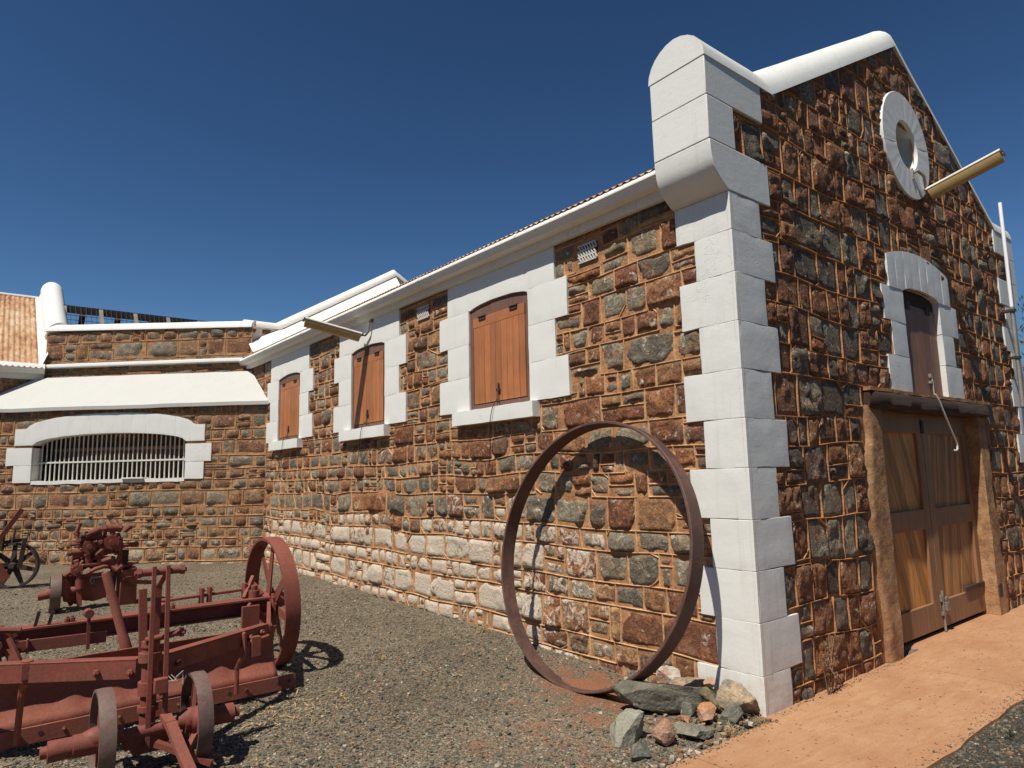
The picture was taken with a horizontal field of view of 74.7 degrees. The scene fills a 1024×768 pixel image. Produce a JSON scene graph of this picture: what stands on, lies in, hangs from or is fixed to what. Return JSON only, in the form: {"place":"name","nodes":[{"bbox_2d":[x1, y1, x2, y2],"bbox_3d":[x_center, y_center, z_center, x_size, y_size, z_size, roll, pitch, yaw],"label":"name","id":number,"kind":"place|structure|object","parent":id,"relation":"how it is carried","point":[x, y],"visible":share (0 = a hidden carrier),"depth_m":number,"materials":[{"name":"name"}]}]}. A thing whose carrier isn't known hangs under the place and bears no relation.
{"place":"outdoors","nodes":[
{"label":"outdoors","id":0,"kind":"place"},
{"bbox_2d":[0,562,1023,767],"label":"ground","id":1,"kind":"structure","parent":0,"point":[592,679],"depth_m":4.83,"materials":[{"name":"grey gravel"}]},
{"bbox_2d":[0,508,39,588],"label":"wheeled plough","id":2,"kind":"object","parent":1,"relation":"on","point":[13,564],"visible":0.99,"depth_m":9.89,"materials":[{"name":"metal"}]},
{"bbox_2d":[0,282,67,392],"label":"neighbouring block","id":3,"kind":"structure","parent":1,"relation":"on","point":[25,320],"depth_m":14.65,"materials":[{"name":"stone"}]},
{"bbox_2d":[64,305,208,324],"bbox_3d":[-9.061,-1.171,17.027,4.360,1.141,1.952,5,-10,-38],"label":"roof cage","id":4,"kind":"object","parent":3,"relation":"attached to","point":[118,316],"visible":0.25,"depth_m":16.45,"materials":[{"name":"metal"}]},
{"bbox_2d":[37,521,151,612],"bbox_3d":[-5.158,2.259,8.433,1.308,1.079,0.461,6,-11,-43],"label":"old implement","id":5,"kind":"object","parent":1,"relation":"on","point":[74,584],"visible":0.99,"depth_m":8.35,"materials":[{"name":"red paint"}]},
{"bbox_2d":[0,321,267,564],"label":"prison wing","id":6,"kind":"structure","parent":1,"relation":"on","point":[153,435],"depth_m":12.59,"materials":[{"name":"brown stone"}]},
{"bbox_2d":[5,412,211,484],"bbox_3d":[-7.545,1.211,12.664,3.991,1.318,0.335,-2,-8,3],"label":"barred window","id":7,"kind":"structure","parent":6,"relation":"in","point":[41,433],"depth_m":12.61,"materials":[{"name":"white paint"}]},
{"bbox_2d":[0,536,300,767],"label":"road grader","id":8,"kind":"object","parent":1,"relation":"on","point":[91,703],"visible":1,"depth_m":4.22,"materials":[{"name":"red paint"}]},
{"bbox_2d":[89,603,564,767],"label":"straw litter","id":9,"kind":"object","parent":1,"relation":"on","point":[305,709],"visible":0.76,"depth_m":4.57,"materials":[{"name":"beige plant"}]},
{"bbox_2d":[501,421,703,693],"bbox_3d":[0.605,1.305,5.278,0.562,2.041,2.064,5,-10,-38],"label":"iron hoop","id":10,"kind":"object","parent":1,"relation":"on","point":[663,653],"visible":0.95,"depth_m":5.12,"materials":[{"name":"brown metal"}]},
{"bbox_2d":[610,708,644,748],"bbox_3d":[0.676,2.098,4.090,0.274,0.207,0.193,5,-10,-38],"label":"rock","id":11,"kind":"object","parent":1,"relation":"on","point":[626,727],"visible":0.96,"depth_m":4.04,"materials":[{"name":"grey stone"}]},
{"bbox_2d":[239,31,1023,716],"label":"stone building","id":12,"kind":"structure","parent":1,"relation":"on","point":[767,305],"depth_m":6.04,"materials":[{"name":"brown stone"}]},
{"bbox_2d":[266,345,314,450],"bbox_3d":[-3.863,0.278,11.605,0.171,1.694,2.191,5,-10,-38],"label":"window","id":13,"kind":"structure","parent":12,"relation":"in","point":[288,397],"depth_m":11.51,"materials":[{"name":"white paint"}]},
{"bbox_2d":[302,317,373,341],"bbox_3d":[-2.372,-0.780,9.156,0.942,0.359,0.246,1,-8,-19],"label":"tube light","id":14,"kind":"object","parent":12,"relation":"attached to","point":[332,329],"visible":0.98,"depth_m":9.08,"materials":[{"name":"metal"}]},
{"bbox_2d":[356,422,365,466],"bbox_3d":[-2.078,0.829,9.168,0.087,0.608,0.301,5,-10,-38],"label":"dangling cable","id":15,"kind":"object","parent":12,"relation":"hanging from","point":[359,443],"visible":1,"depth_m":9.12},
{"bbox_2d":[333,309,407,441],"bbox_3d":[-2.000,-0.073,9.270,0.171,1.657,2.193,5,-10,-38],"label":"window","id":16,"kind":"structure","parent":12,"relation":"in","point":[368,378],"depth_m":9.14,"materials":[{"name":"white paint"}]},
{"bbox_2d":[488,399,497,468],"bbox_3d":[-0.204,0.509,6.816,0.087,0.707,0.202,5,-10,-38],"label":"dangling cable","id":17,"kind":"object","parent":12,"relation":"hanging from","point":[489,431],"visible":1,"depth_m":6.81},
{"bbox_2d":[440,246,571,426],"bbox_3d":[-0.157,-0.418,6.961,0.171,1.624,2.186,5,-10,-38],"label":"window","id":18,"kind":"structure","parent":12,"relation":"in","point":[504,349],"depth_m":6.83,"materials":[{"name":"white paint"}]},
{"bbox_2d":[880,410,941,642],"bbox_3d":[3.642,1.285,6.269,1.265,2.085,0.090,5,-10,-38],"label":"door leaf","id":19,"kind":"structure","parent":12,"relation":"in","point":[914,557],"depth_m":6.37,"materials":[{"name":"brown wood"}]},
{"bbox_2d":[879,251,964,398],"bbox_3d":[4.141,-0.590,6.898,1.853,1.466,0.208,5,-10,-38],"label":"window","id":20,"kind":"structure","parent":12,"relation":"in","point":[923,329],"depth_m":6.85,"materials":[{"name":"white paint"}]},
{"bbox_2d":[934,394,957,450],"bbox_3d":[4.288,0.382,6.603,0.348,0.563,0.029,4,-9,-33],"label":"stay hook","id":21,"kind":"object","parent":12,"relation":"attached to","point":[947,421],"visible":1,"depth_m":6.60,"materials":[{"name":"metal"}]},
{"bbox_2d":[909,148,1005,198],"bbox_3d":[4.577,-2.162,6.906,0.343,0.296,0.801,6,-11,-41],"label":"tube light","id":22,"kind":"object","parent":12,"relation":"attached to","point":[984,164],"visible":0.98,"depth_m":6.90,"materials":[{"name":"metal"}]},
{"bbox_2d":[919,414,1003,631],"bbox_3d":[4.690,1.381,7.018,1.375,2.120,0.202,5,-10,-38],"label":"door leaf","id":23,"kind":"structure","parent":12,"relation":"in","point":[961,584],"depth_m":7.01,"materials":[{"name":"brown wood"}]},
{"bbox_2d":[998,202,1023,406],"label":"white pole","id":24,"kind":"object","parent":12,"relation":"attached to","point":[1012,310],"visible":1,"depth_m":8.40,"materials":[{"name":"metal"}]},
{"bbox_2d":[630,742,651,761],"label":"rock","id":25,"kind":"object","parent":1,"relation":"on","point":[639,751],"visible":1,"depth_m":3.79,"materials":[{"name":"grey stone"}]},
{"bbox_2d":[614,680,702,713],"bbox_3d":[1.010,2.107,4.524,0.643,0.231,0.219,-2,-8,5],"label":"rock","id":26,"kind":"object","parent":1,"relation":"on","point":[661,698],"visible":0.92,"depth_m":4.44,"materials":[{"name":"grey stone"}]},
{"bbox_2d":[656,665,681,683],"bbox_3d":[1.143,2.108,4.836,0.186,0.141,0.122,2,-8,-20],"label":"rock","id":27,"kind":"object","parent":26,"relation":"on","point":[666,674],"visible":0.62,"depth_m":4.82,"materials":[{"name":"stone"}]},
{"bbox_2d":[651,717,674,745],"bbox_3d":[0.908,2.076,4.001,0.138,0.154,0.143,5,-10,-38],"label":"rock","id":28,"kind":"object","parent":1,"relation":"on","point":[663,732],"visible":1,"depth_m":3.95,"materials":[{"name":"stone"}]},
{"bbox_2d":[678,715,689,722],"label":"rock","id":29,"kind":"object","parent":1,"relation":"on","point":[684,718],"visible":0.84,"depth_m":4.29,"materials":[{"name":"orange stone"}]},
{"bbox_2d":[681,701,695,715],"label":"rock","id":30,"kind":"object","parent":1,"relation":"on","point":[688,708],"visible":0.87,"depth_m":4.38,"materials":[{"name":"grey stone"}]},
{"bbox_2d":[669,677,712,688],"bbox_3d":[1.246,2.131,4.659,0.305,0.186,0.138,-2,-8,6],"label":"rock","id":31,"kind":"object","parent":1,"relation":"on","point":[691,681],"visible":0.38,"depth_m":4.62,"materials":[{"name":"beige stone"}]},
{"bbox_2d":[673,722,712,739],"bbox_3d":[1.106,2.108,4.090,0.194,0.092,0.180,5,-10,-38],"label":"rock","id":32,"kind":"object","parent":1,"relation":"on","point":[699,732],"visible":1,"depth_m":4.05,"materials":[{"name":"grey stone"}]},
{"bbox_2d":[614,677,771,767],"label":"rubble chips","id":33,"kind":"object","parent":1,"relation":"on","point":[747,723],"visible":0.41,"depth_m":4.13,"materials":[{"name":"grey stone"}]},
{"bbox_2d":[697,701,716,721],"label":"rock","id":34,"kind":"object","parent":1,"relation":"on","point":[706,711],"visible":1,"depth_m":4.29,"materials":[{"name":"orange stone"}]},
{"bbox_2d":[700,687,720,709],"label":"rock","id":35,"kind":"object","parent":1,"relation":"on","point":[707,694],"visible":0.51,"depth_m":4.43,"materials":[{"name":"grey stone"}]},
{"bbox_2d":[703,677,713,688],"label":"rock","id":36,"kind":"object","parent":35,"relation":"on","point":[708,682],"visible":1,"depth_m":4.49,"materials":[{"name":"beige stone"}]},
{"bbox_2d":[719,702,742,726],"bbox_3d":[1.394,2.103,4.260,0.148,0.139,0.112,5,-10,-38],"label":"rock","id":37,"kind":"object","parent":1,"relation":"on","point":[732,713],"visible":0.97,"depth_m":4.23,"materials":[{"name":"grey stone"}]},
{"bbox_2d":[723,719,741,737],"bbox_3d":[1.310,2.108,4.086,0.170,0.097,0.136,1,-8,-18],"label":"grass tuft","id":38,"kind":"object","parent":1,"relation":"on","point":[729,729],"visible":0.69,"depth_m":4.08,"materials":[{"name":"plant"}]},
{"bbox_2d":[716,679,759,714],"bbox_3d":[1.473,2.080,4.391,0.291,0.251,0.154,-3,-8,10],"label":"rock","id":39,"kind":"object","parent":1,"relation":"on","point":[729,691],"visible":0.85,"depth_m":4.37,"materials":[{"name":"beige stone"}]},
{"bbox_2d":[749,715,772,724],"bbox_3d":[1.554,2.130,4.248,0.189,0.082,0.110,-3,-8,13],"label":"grass tuft","id":40,"kind":"object","parent":1,"relation":"on","point":[759,719],"visible":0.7,"depth_m":4.25,"materials":[{"name":"plant"}]},
{"bbox_2d":[997,727,1021,737],"bbox_3d":[2.937,2.050,3.950,0.126,0.057,0.114,5,-10,-38],"label":"grass tuft","id":41,"kind":"object","parent":1,"relation":"on","point":[1011,735],"visible":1,"depth_m":3.94,"materials":[{"name":"green plant"}]},
{"bbox_2d":[1017,296,1023,374],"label":"gum tree","id":42,"kind":"object","parent":1,"relation":"on","point":[1022,318],"visible":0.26,"depth_m":20.53,"materials":[{"name":"green plant"}]},
{"bbox_2d":[0,0,1023,375],"label":"sky","id":43,"kind":"structure","parent":0,"point":[271,161],"materials":[{"name":"blue"}]},
{"bbox_2d":[666,604,1023,767],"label":"pavement","id":44,"kind":"structure","parent":0,"point":[892,736],"depth_m":4.41,"materials":[{"name":"soil"}]},
{"bbox_2d":[818,633,839,694],"bbox_3d":[2.266,2.002,4.787,0.266,0.419,0.084,6,-11,-42],"label":"dead weed","id":45,"kind":"object","parent":44,"relation":"on","point":[829,675],"visible":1,"depth_m":4.79,"materials":[{"name":"beige plant"}]}
]}

